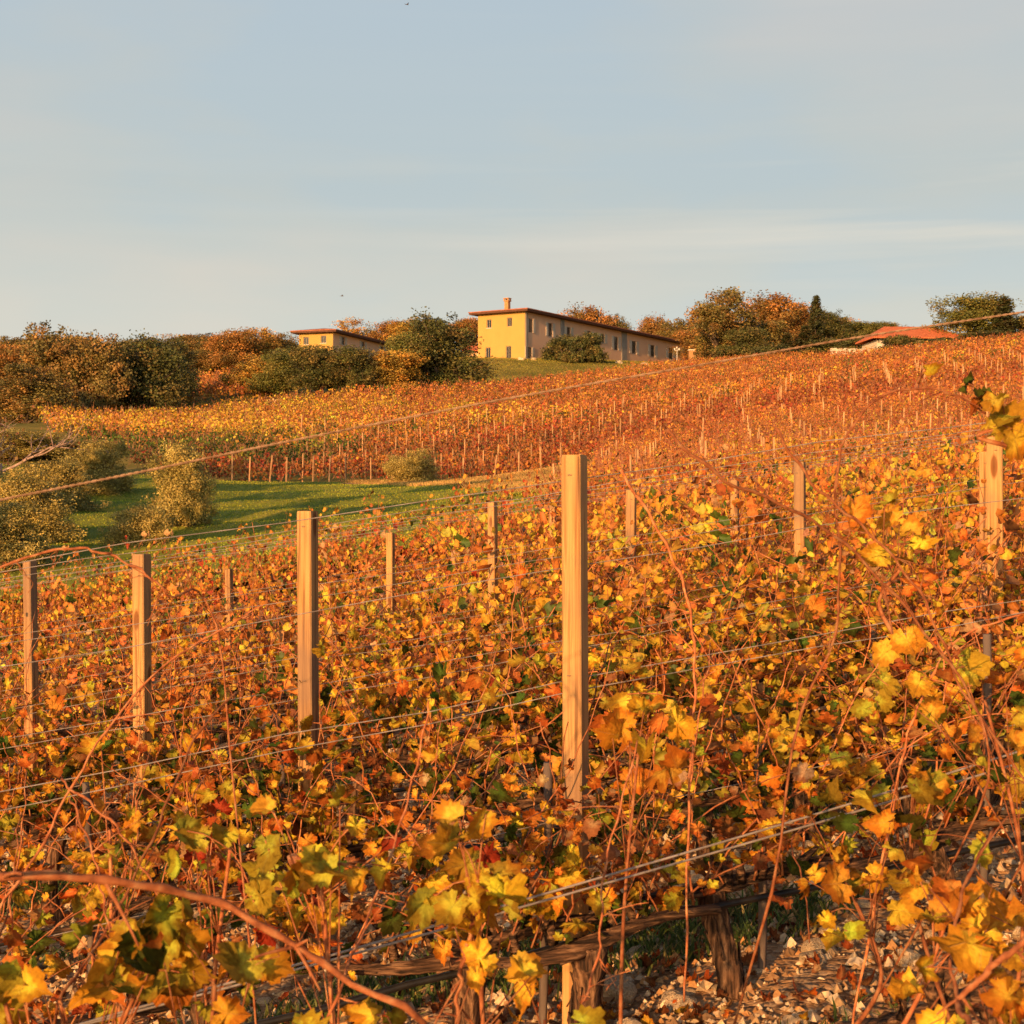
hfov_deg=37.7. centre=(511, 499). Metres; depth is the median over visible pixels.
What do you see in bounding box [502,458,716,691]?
grapevine
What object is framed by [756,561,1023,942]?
grapevine
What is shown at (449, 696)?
grapevine
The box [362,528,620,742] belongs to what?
grapevine
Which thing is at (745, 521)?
grapevine
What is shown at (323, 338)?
window
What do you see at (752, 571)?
grapevine
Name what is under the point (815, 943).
stone
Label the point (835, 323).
oak tree
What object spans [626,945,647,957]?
stone
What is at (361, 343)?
window
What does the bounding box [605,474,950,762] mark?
grapevine
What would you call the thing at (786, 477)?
grapevine
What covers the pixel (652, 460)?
grapevine
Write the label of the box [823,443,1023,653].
grapevine
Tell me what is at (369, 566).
grapevine
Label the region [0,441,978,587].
trellis wire
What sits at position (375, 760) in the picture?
grapevine
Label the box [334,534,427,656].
grapevine
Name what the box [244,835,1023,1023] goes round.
drip hose
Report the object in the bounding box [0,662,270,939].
grapevine
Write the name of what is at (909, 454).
grapevine
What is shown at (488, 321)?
window
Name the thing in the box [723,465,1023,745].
grapevine
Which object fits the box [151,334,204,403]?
oak tree
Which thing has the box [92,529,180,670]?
grapevine
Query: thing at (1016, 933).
stone
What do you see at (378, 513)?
grapevine
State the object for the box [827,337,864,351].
bush
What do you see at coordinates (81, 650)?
grapevine
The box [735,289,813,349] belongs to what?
oak tree
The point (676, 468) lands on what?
grapevine
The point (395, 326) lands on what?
oak tree
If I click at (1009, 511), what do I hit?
grapevine
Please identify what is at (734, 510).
vineyard post
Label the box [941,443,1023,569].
grapevine
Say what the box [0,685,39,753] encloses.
grapevine
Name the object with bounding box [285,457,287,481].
vine stake
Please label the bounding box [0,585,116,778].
grapevine
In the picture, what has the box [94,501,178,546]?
olive tree
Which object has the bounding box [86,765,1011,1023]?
trellis wire
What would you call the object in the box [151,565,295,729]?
grapevine
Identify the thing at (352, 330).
oak tree
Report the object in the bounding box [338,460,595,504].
dry grass
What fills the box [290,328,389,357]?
villa
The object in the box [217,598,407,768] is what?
grapevine
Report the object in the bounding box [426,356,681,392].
lawn
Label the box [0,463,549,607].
meadow
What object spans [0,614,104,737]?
grapevine
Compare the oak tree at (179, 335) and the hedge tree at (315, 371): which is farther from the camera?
the oak tree at (179, 335)
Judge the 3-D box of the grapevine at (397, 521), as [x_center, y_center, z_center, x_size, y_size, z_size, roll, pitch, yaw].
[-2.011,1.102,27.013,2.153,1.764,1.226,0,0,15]
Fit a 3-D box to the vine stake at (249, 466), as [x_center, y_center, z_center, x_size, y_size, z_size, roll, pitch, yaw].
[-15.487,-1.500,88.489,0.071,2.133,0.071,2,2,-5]
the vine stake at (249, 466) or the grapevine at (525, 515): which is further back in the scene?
the vine stake at (249, 466)
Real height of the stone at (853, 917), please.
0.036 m
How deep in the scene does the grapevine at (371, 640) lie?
10.65 m
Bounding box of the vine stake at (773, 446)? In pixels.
[773,438,774,457]
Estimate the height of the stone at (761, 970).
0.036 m
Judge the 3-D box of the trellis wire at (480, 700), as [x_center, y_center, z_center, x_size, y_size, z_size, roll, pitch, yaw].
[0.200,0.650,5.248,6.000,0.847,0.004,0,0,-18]
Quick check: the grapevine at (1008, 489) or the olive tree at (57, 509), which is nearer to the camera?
the grapevine at (1008, 489)
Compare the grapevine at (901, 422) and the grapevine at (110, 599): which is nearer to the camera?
the grapevine at (110, 599)
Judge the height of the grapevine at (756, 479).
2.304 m
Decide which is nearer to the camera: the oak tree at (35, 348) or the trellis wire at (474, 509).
the trellis wire at (474, 509)
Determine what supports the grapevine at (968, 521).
on the ground at (808, 980)
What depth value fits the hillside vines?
115.20 m
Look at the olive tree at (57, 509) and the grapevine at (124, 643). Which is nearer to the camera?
the grapevine at (124, 643)
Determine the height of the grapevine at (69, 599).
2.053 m
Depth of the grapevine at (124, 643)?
17.21 m
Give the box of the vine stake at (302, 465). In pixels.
[302,453,303,481]
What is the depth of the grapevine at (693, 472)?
28.98 m
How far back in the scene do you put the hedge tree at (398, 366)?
151.41 m
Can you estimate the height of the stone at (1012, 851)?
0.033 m
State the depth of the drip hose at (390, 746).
10.44 m
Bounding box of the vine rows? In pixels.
[537,377,1023,523]
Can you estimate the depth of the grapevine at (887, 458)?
32.45 m
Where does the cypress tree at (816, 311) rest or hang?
on the hillside
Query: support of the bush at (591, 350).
on the lawn at (516, 362)
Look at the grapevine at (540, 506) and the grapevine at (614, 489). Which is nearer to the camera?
the grapevine at (614, 489)
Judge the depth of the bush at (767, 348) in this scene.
194.50 m
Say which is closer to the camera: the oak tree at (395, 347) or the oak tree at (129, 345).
the oak tree at (395, 347)
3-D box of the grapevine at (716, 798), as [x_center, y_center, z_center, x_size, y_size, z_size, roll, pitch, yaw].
[0.801,1.149,7.041,2.641,1.460,1.904,0,0,-17]
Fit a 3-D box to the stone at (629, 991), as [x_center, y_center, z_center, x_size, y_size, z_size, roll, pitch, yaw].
[0.375,1.807,5.506,0.184,0.110,0.126,0,0,31]
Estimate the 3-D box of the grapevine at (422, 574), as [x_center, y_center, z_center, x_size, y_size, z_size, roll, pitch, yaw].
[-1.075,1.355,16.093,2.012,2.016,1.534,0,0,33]
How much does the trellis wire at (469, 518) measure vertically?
2.280 m
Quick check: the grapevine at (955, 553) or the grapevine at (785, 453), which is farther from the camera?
the grapevine at (785, 453)
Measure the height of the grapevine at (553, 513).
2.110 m
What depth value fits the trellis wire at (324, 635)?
10.33 m
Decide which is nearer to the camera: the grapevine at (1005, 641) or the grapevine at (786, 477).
the grapevine at (1005, 641)
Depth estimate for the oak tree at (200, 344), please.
198.67 m
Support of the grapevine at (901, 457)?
on the ground at (808, 980)
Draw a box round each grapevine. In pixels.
[0,544,426,1023]
[0,559,78,633]
[0,568,61,655]
[0,577,93,711]
[0,581,132,819]
[0,584,7,627]
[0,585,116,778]
[0,592,131,728]
[0,595,76,757]
[0,611,161,925]
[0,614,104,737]
[0,651,130,847]
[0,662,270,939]
[0,666,366,909]
[0,680,24,719]
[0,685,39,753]
[0,689,44,886]
[0,701,169,863]
[0,732,500,1023]
[0,771,117,1023]
[1,545,76,638]
[1,572,76,698]
[2,583,111,713]
[20,563,234,713]
[21,588,384,887]
[23,580,244,764]
[38,576,182,720]
[39,556,297,792]
[48,578,131,637]
[56,583,260,830]
[58,541,123,646]
[68,551,173,724]
[75,531,157,666]
[88,563,222,663]
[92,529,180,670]
[100,559,281,724]
[102,547,237,692]
[114,536,206,641]
[119,597,333,744]
[124,535,227,625]
[132,635,719,1023]
[145,591,442,947]
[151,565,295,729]
[153,570,290,663]
[155,538,261,645]
[155,655,446,966]
[161,550,439,858]
[172,532,292,596]
[172,557,341,734]
[185,550,296,666]
[196,542,369,670]
[197,513,291,623]
[206,642,844,1023]
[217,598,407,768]
[223,558,336,663]
[227,520,331,636]
[235,523,380,712]
[242,506,357,595]
[259,524,347,624]
[263,560,422,720]
[265,507,349,582]
[268,541,487,734]
[274,559,674,872]
[288,494,389,615]
[288,538,383,634]
[293,531,398,659]
[293,541,561,791]
[294,538,443,730]
[318,491,403,575]
[318,515,447,605]
[320,527,675,829]
[326,691,697,1023]
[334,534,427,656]
[335,531,527,687]
[336,513,454,578]
[338,533,621,710]
[342,496,453,614]
[344,540,456,642]
[348,525,605,706]
[360,514,538,629]
[360,625,1012,999]
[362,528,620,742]
[362,550,516,749]
[380,517,470,600]
[387,513,792,880]
[396,523,596,630]
[398,494,447,562]
[404,495,710,767]
[406,474,485,563]
[413,488,512,595]
[414,504,516,613]
[420,588,1014,865]
[429,515,538,591]
[438,472,515,566]
[441,545,811,796]
[447,498,708,702]
[451,493,620,597]
[452,502,639,644]
[455,463,517,543]
[465,498,665,645]
[466,466,560,564]
[494,462,872,798]
[498,491,588,582]
[499,491,793,696]
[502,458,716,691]
[502,495,681,668]
[510,499,594,564]
[514,483,649,572]
[518,450,590,538]
[523,486,676,639]
[527,493,621,574]
[530,474,739,683]
[534,450,622,543]
[538,473,759,652]
[541,512,762,643]
[552,453,648,553]
[587,467,657,555]
[589,467,653,528]
[590,452,692,527]
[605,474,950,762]
[607,470,852,688]
[608,455,742,541]
[609,475,728,619]
[610,478,663,606]
[613,454,706,530]
[613,462,766,634]
[614,468,889,682]
[620,362,1023,1023]
[620,458,711,562]
[628,540,1021,842]
[636,485,895,682]
[637,464,729,527]
[639,489,1023,738]
[644,443,738,554]
[649,468,1023,736]
[660,541,1016,814]
[663,450,793,567]
[666,479,841,602]
[674,451,978,693]
[676,445,740,517]
[676,459,844,594]
[683,442,750,554]
[685,425,783,532]
[694,450,897,625]
[702,453,780,550]
[707,455,791,559]
[715,442,793,521]
[720,530,981,836]
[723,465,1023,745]
[737,425,837,544]
[739,457,962,608]
[740,474,846,557]
[741,454,827,515]
[745,476,927,582]
[750,505,1023,803]
[756,447,1015,623]
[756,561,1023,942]
[757,565,1023,800]
[760,474,1023,804]
[768,424,1023,641]
[769,439,859,551]
[769,464,942,592]
[771,436,873,543]
[774,451,842,522]
[777,486,1023,669]
[792,437,843,504]
[808,442,866,513]
[817,455,969,609]
[818,472,1023,810]
[823,419,911,497]
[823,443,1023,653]
[829,461,948,592]
[831,430,920,526]
[839,434,984,571]
[845,434,919,493]
[849,476,1023,611]
[850,435,1021,646]
[854,442,915,499]
[857,457,940,508]
[860,535,1023,686]
[895,461,1018,550]
[897,424,989,521]
[904,430,967,529]
[904,444,1023,569]
[905,447,1014,546]
[907,436,956,499]
[907,444,971,514]
[919,454,1018,519]
[930,587,1023,800]
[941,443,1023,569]
[948,443,1022,497]
[965,492,1023,513]
[969,437,1023,497]
[1003,478,1021,507]
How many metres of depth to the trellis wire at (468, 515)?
12.55 m
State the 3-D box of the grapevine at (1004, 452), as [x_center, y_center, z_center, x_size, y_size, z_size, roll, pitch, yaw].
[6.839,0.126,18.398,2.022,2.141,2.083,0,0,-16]
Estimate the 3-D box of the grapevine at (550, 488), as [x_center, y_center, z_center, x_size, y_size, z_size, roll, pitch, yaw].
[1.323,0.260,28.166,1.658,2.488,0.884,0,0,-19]
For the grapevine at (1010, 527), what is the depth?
7.46 m
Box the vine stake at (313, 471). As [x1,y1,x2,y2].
[312,456,313,481]
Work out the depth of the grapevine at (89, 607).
16.86 m
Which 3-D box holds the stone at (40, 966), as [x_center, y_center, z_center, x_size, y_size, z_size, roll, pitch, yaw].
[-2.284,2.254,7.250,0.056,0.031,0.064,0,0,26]
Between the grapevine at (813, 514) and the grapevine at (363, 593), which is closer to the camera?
the grapevine at (363, 593)
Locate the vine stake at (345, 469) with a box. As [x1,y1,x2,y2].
[345,456,346,479]
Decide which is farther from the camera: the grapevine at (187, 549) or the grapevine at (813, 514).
the grapevine at (187, 549)
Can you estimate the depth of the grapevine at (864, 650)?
7.90 m
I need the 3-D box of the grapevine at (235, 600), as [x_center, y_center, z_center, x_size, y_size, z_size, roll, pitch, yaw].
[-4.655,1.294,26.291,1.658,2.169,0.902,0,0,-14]
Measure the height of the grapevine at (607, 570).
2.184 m
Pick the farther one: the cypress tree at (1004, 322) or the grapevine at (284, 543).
the cypress tree at (1004, 322)
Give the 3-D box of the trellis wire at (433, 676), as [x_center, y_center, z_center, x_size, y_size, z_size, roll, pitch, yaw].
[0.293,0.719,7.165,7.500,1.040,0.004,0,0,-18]
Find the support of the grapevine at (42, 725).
on the ground at (808, 980)
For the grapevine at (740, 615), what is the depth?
7.48 m
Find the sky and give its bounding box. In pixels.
[0,0,1023,350]
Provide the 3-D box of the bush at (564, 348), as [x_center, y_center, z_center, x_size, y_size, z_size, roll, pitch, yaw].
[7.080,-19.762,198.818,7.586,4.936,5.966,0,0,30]
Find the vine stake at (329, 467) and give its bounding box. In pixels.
[328,456,330,481]
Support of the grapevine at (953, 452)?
on the ground at (808, 980)
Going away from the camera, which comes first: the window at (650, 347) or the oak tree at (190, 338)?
the oak tree at (190, 338)
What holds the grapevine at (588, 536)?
on the ground at (808, 980)
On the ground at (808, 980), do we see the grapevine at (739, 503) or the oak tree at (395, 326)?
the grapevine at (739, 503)
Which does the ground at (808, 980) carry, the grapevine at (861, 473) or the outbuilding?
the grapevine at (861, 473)
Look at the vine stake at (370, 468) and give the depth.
88.61 m
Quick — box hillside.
[0,331,1023,481]
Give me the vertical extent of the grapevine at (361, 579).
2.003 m
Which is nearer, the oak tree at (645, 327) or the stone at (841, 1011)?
the stone at (841, 1011)
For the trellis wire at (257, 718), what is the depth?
10.28 m
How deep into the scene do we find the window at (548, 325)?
205.92 m
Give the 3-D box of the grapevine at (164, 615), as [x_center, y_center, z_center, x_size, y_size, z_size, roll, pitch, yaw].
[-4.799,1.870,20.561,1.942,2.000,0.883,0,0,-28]
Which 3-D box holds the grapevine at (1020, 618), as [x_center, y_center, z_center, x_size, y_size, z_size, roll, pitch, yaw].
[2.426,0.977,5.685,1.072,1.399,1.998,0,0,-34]
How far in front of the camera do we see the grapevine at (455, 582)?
14.39 m
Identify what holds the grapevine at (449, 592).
on the ground at (808, 980)
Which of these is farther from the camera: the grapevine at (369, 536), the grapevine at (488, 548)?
the grapevine at (369, 536)
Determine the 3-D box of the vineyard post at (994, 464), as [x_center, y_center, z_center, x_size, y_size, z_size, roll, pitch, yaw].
[2.517,0.806,7.815,0.085,2.270,0.100,0,0,19]
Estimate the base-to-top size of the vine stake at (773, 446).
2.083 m
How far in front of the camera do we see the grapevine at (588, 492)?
22.59 m
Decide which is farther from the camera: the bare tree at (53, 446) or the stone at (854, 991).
the bare tree at (53, 446)
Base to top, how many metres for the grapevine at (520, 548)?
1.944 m
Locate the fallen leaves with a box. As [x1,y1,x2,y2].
[0,624,1023,1023]
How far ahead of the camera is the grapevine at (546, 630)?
10.71 m
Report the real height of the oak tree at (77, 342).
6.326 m
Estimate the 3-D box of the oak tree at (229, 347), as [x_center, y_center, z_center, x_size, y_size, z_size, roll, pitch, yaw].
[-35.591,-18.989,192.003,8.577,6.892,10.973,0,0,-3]
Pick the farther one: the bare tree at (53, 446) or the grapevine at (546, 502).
the bare tree at (53, 446)
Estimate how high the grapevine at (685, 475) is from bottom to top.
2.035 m
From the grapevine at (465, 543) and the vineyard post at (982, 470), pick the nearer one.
the vineyard post at (982, 470)
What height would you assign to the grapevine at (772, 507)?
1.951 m
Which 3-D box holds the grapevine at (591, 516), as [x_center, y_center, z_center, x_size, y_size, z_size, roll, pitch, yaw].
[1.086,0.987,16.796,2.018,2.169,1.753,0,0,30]
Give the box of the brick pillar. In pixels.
[688,349,695,361]
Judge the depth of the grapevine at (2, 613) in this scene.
27.03 m
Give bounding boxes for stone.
[37,962,46,968]
[256,997,271,1004]
[487,1005,497,1013]
[603,974,636,1006]
[617,1018,641,1023]
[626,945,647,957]
[661,989,681,1001]
[662,994,697,1010]
[681,988,696,994]
[688,874,704,884]
[711,984,717,990]
[744,864,754,869]
[756,968,765,972]
[795,1013,810,1023]
[798,840,814,852]
[799,949,826,964]
[801,938,838,954]
[818,925,842,933]
[822,895,846,906]
[837,1005,855,1016]
[850,913,859,919]
[852,985,869,997]
[857,900,870,907]
[863,953,873,961]
[891,946,917,966]
[918,960,962,986]
[924,930,938,937]
[966,837,976,841]
[1008,849,1018,853]
[1011,926,1020,938]
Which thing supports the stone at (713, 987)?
on the ground at (808, 980)
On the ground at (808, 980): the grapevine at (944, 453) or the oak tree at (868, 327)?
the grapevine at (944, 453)
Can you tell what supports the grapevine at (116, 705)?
on the ground at (808, 980)
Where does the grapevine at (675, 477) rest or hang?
on the ground at (808, 980)
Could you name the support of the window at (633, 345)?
in the villa at (525, 333)
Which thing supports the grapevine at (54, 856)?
on the ground at (808, 980)
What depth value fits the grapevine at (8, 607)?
25.24 m
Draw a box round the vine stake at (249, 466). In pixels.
[249,457,250,480]
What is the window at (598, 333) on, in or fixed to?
in the villa at (525, 333)
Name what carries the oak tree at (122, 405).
on the hillside
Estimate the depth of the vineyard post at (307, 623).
6.70 m
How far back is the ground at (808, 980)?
6.27 m
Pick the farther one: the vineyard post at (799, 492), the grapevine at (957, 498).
the grapevine at (957, 498)
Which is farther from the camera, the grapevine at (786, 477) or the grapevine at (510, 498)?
the grapevine at (786, 477)
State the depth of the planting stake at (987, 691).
5.76 m
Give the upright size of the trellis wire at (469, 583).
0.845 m
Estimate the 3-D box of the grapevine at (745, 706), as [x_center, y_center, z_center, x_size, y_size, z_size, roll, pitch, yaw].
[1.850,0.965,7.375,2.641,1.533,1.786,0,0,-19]
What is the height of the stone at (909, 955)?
0.077 m
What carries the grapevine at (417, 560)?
on the ground at (808, 980)
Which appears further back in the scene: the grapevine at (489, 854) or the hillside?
the hillside
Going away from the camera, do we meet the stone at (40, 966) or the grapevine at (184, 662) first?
the stone at (40, 966)
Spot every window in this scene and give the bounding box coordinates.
[304,337,308,344]
[320,336,326,343]
[339,336,346,345]
[360,341,366,349]
[486,320,490,328]
[486,348,489,356]
[506,346,510,357]
[508,317,511,326]
[525,346,533,358]
[528,318,534,332]
[546,322,554,336]
[565,326,572,335]
[598,333,606,343]
[612,336,620,350]
[629,340,638,354]
[648,344,657,357]
[666,347,675,359]
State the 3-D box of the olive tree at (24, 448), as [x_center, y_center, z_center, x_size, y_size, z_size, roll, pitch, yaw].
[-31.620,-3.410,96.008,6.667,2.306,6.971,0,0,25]
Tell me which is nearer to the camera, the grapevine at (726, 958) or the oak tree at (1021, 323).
the grapevine at (726, 958)
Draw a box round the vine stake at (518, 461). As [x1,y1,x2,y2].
[518,452,519,471]
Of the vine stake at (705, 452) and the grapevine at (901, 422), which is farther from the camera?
the vine stake at (705, 452)
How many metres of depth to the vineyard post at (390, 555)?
14.17 m
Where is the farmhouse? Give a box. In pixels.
[855,327,963,351]
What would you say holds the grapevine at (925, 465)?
on the ground at (808, 980)
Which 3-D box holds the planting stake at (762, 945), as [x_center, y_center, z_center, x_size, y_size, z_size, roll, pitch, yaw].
[0.918,1.449,5.535,0.054,1.002,0.036,0,0,-29]
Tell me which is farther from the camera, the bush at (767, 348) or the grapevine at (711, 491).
the bush at (767, 348)
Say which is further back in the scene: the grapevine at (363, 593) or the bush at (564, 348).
the bush at (564, 348)
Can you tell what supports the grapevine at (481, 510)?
on the ground at (808, 980)
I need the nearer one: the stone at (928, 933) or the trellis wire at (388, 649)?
the stone at (928, 933)
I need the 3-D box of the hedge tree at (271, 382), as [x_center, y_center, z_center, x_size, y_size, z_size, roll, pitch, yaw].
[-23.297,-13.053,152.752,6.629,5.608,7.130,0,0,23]
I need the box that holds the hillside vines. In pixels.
[37,329,1023,481]
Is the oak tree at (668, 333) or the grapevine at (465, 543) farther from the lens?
the oak tree at (668, 333)
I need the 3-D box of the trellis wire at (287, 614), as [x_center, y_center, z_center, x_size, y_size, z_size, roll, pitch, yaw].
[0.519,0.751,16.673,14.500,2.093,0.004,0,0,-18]
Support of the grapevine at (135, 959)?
on the ground at (808, 980)
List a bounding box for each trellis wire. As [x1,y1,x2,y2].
[0,311,1023,500]
[0,430,977,572]
[0,433,990,579]
[0,434,988,582]
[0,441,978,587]
[0,481,1023,643]
[0,498,1023,666]
[0,510,959,669]
[0,520,946,677]
[0,531,948,691]
[0,541,1012,719]
[0,568,1023,749]
[0,599,1023,791]
[0,612,1023,810]
[0,724,1014,947]
[1,440,975,584]
[1,441,974,588]
[1,468,1020,629]
[1,503,957,660]
[1,526,1003,698]
[1,534,1015,710]
[2,473,1023,636]
[3,440,976,588]
[6,680,853,849]
[8,557,1022,738]
[12,418,1023,564]
[16,628,749,760]
[18,554,606,650]
[26,616,955,795]
[79,751,1016,1023]
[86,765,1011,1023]
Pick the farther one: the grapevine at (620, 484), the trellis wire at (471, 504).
the grapevine at (620, 484)
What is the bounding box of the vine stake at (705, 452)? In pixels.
[704,445,706,457]
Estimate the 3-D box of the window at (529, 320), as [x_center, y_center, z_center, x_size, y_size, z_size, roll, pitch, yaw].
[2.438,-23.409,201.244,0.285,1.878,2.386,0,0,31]
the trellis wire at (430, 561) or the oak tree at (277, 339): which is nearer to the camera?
the trellis wire at (430, 561)
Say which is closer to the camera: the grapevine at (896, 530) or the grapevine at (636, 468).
the grapevine at (896, 530)
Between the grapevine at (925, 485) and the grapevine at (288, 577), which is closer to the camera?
the grapevine at (288, 577)
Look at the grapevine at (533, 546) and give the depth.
16.32 m
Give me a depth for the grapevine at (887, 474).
11.44 m
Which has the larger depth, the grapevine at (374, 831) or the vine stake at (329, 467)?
the vine stake at (329, 467)
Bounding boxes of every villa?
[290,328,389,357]
[468,298,687,361]
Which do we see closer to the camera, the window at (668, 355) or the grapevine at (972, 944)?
the grapevine at (972, 944)
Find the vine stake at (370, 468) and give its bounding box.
[370,458,371,478]
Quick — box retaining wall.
[830,348,861,353]
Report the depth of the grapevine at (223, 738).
15.42 m
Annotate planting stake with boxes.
[82,782,94,974]
[275,758,285,948]
[538,762,552,1023]
[754,757,766,968]
[869,625,877,804]
[978,634,991,898]
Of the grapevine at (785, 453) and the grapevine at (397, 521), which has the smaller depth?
the grapevine at (397, 521)
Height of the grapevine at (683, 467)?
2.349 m
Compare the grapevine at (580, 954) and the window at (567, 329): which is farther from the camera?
the window at (567, 329)
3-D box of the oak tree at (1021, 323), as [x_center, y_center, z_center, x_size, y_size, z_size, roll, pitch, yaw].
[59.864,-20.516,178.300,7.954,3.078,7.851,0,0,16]
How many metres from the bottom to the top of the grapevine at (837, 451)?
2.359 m
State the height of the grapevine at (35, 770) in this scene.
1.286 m
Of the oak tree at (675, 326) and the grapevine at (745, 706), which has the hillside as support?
the oak tree at (675, 326)
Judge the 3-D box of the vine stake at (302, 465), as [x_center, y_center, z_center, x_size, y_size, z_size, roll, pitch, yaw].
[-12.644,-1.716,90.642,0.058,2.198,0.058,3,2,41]
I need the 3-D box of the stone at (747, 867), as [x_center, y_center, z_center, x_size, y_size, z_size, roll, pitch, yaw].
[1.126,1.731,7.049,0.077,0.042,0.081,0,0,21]
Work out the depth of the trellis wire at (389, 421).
3.23 m
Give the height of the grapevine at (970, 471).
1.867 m
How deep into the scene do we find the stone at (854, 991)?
5.14 m
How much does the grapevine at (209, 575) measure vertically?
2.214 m
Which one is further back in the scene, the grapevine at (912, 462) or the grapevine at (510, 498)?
the grapevine at (510, 498)
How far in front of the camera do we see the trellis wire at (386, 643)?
8.69 m
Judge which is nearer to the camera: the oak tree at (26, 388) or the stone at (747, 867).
the stone at (747, 867)
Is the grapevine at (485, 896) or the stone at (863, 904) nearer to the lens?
the grapevine at (485, 896)
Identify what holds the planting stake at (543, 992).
on the ground at (808, 980)
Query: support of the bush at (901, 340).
on the hillside
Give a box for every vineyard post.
[23,561,39,863]
[132,554,151,897]
[225,569,233,740]
[297,511,318,947]
[386,533,394,732]
[487,502,497,708]
[549,505,556,575]
[561,455,588,1023]
[625,490,636,673]
[730,480,738,628]
[794,462,805,750]
[979,452,986,699]
[986,437,1003,707]
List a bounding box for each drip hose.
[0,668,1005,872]
[0,748,910,946]
[7,640,687,767]
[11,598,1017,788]
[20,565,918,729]
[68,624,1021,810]
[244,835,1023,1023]
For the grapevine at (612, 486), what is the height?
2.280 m
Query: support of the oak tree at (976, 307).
on the hillside
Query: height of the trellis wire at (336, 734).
1.243 m
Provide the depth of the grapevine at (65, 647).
11.52 m
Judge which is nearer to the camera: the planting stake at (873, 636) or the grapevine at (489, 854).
the grapevine at (489, 854)
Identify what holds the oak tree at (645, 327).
on the hillside
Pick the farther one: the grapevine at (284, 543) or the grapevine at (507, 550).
the grapevine at (284, 543)
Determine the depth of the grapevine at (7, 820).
6.23 m
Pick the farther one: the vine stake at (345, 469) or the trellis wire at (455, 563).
the vine stake at (345, 469)
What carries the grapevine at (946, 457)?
on the ground at (808, 980)
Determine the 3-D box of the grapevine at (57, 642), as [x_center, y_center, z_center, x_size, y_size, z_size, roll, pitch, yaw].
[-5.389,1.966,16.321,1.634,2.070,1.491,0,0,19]
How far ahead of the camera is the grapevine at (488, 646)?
8.94 m
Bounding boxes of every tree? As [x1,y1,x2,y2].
[0,335,31,370]
[0,342,26,388]
[0,361,87,423]
[0,393,108,474]
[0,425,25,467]
[0,428,80,460]
[0,461,87,543]
[0,498,58,573]
[4,456,112,512]
[8,320,93,423]
[39,440,95,459]
[42,329,141,422]
[51,437,139,495]
[61,335,103,351]
[76,337,115,356]
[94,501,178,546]
[99,362,137,417]
[107,339,154,363]
[110,328,202,416]
[140,438,223,527]
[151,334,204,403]
[156,333,186,342]
[177,333,208,352]
[182,366,261,402]
[188,349,222,373]
[190,341,219,357]
[192,332,221,346]
[201,326,265,373]
[214,353,290,394]
[242,326,284,366]
[243,346,308,395]
[256,331,303,369]
[268,344,356,396]
[324,344,385,394]
[332,316,383,337]
[359,348,430,393]
[365,317,402,339]
[377,317,422,340]
[378,328,456,390]
[378,447,443,481]
[385,306,502,389]
[446,316,477,345]
[557,301,617,325]
[600,314,633,329]
[634,311,669,333]
[650,317,690,337]
[662,331,709,350]
[663,323,732,357]
[666,328,711,360]
[676,286,778,360]
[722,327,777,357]
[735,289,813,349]
[753,319,795,346]
[780,332,795,354]
[795,325,812,354]
[805,306,863,339]
[806,295,826,348]
[840,321,885,340]
[877,321,898,329]
[922,290,1023,339]
[991,296,1016,333]
[1005,314,1023,332]
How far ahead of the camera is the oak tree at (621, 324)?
297.82 m
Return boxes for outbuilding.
[462,346,477,355]
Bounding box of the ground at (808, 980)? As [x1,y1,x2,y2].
[0,412,1023,1023]
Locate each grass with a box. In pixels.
[0,595,1022,1023]
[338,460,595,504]
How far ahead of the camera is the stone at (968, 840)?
6.93 m
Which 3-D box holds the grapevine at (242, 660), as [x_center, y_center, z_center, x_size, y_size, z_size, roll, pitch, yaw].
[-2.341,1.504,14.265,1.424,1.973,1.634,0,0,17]
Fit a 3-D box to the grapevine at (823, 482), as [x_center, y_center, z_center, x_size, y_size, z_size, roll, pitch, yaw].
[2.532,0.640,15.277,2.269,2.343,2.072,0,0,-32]
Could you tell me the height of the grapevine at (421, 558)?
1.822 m
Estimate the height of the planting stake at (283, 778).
1.101 m
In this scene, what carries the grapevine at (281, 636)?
on the ground at (808, 980)
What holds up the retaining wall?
on the hillside
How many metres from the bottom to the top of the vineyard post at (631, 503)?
2.311 m
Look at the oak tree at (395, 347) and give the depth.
156.19 m
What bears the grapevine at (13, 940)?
on the ground at (808, 980)
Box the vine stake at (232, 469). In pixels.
[231,454,232,480]
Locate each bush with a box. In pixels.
[540,333,585,362]
[576,332,610,363]
[701,345,742,361]
[739,342,800,360]
[798,337,844,353]
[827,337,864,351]
[875,334,921,352]
[913,336,964,348]
[955,330,1009,343]
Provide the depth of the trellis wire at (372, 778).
6.87 m
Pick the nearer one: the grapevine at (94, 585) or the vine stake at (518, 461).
the grapevine at (94, 585)
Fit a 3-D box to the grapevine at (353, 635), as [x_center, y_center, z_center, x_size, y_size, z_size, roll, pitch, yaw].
[-1.716,1.421,8.398,2.153,1.801,1.410,0,0,-17]
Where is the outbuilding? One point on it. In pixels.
(476, 351)
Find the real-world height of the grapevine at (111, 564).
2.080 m
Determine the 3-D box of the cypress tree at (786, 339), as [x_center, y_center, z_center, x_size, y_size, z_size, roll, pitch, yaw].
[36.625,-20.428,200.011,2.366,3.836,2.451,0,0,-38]
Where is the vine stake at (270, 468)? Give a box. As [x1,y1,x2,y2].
[269,455,272,481]
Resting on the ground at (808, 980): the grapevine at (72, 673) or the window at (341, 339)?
the grapevine at (72, 673)

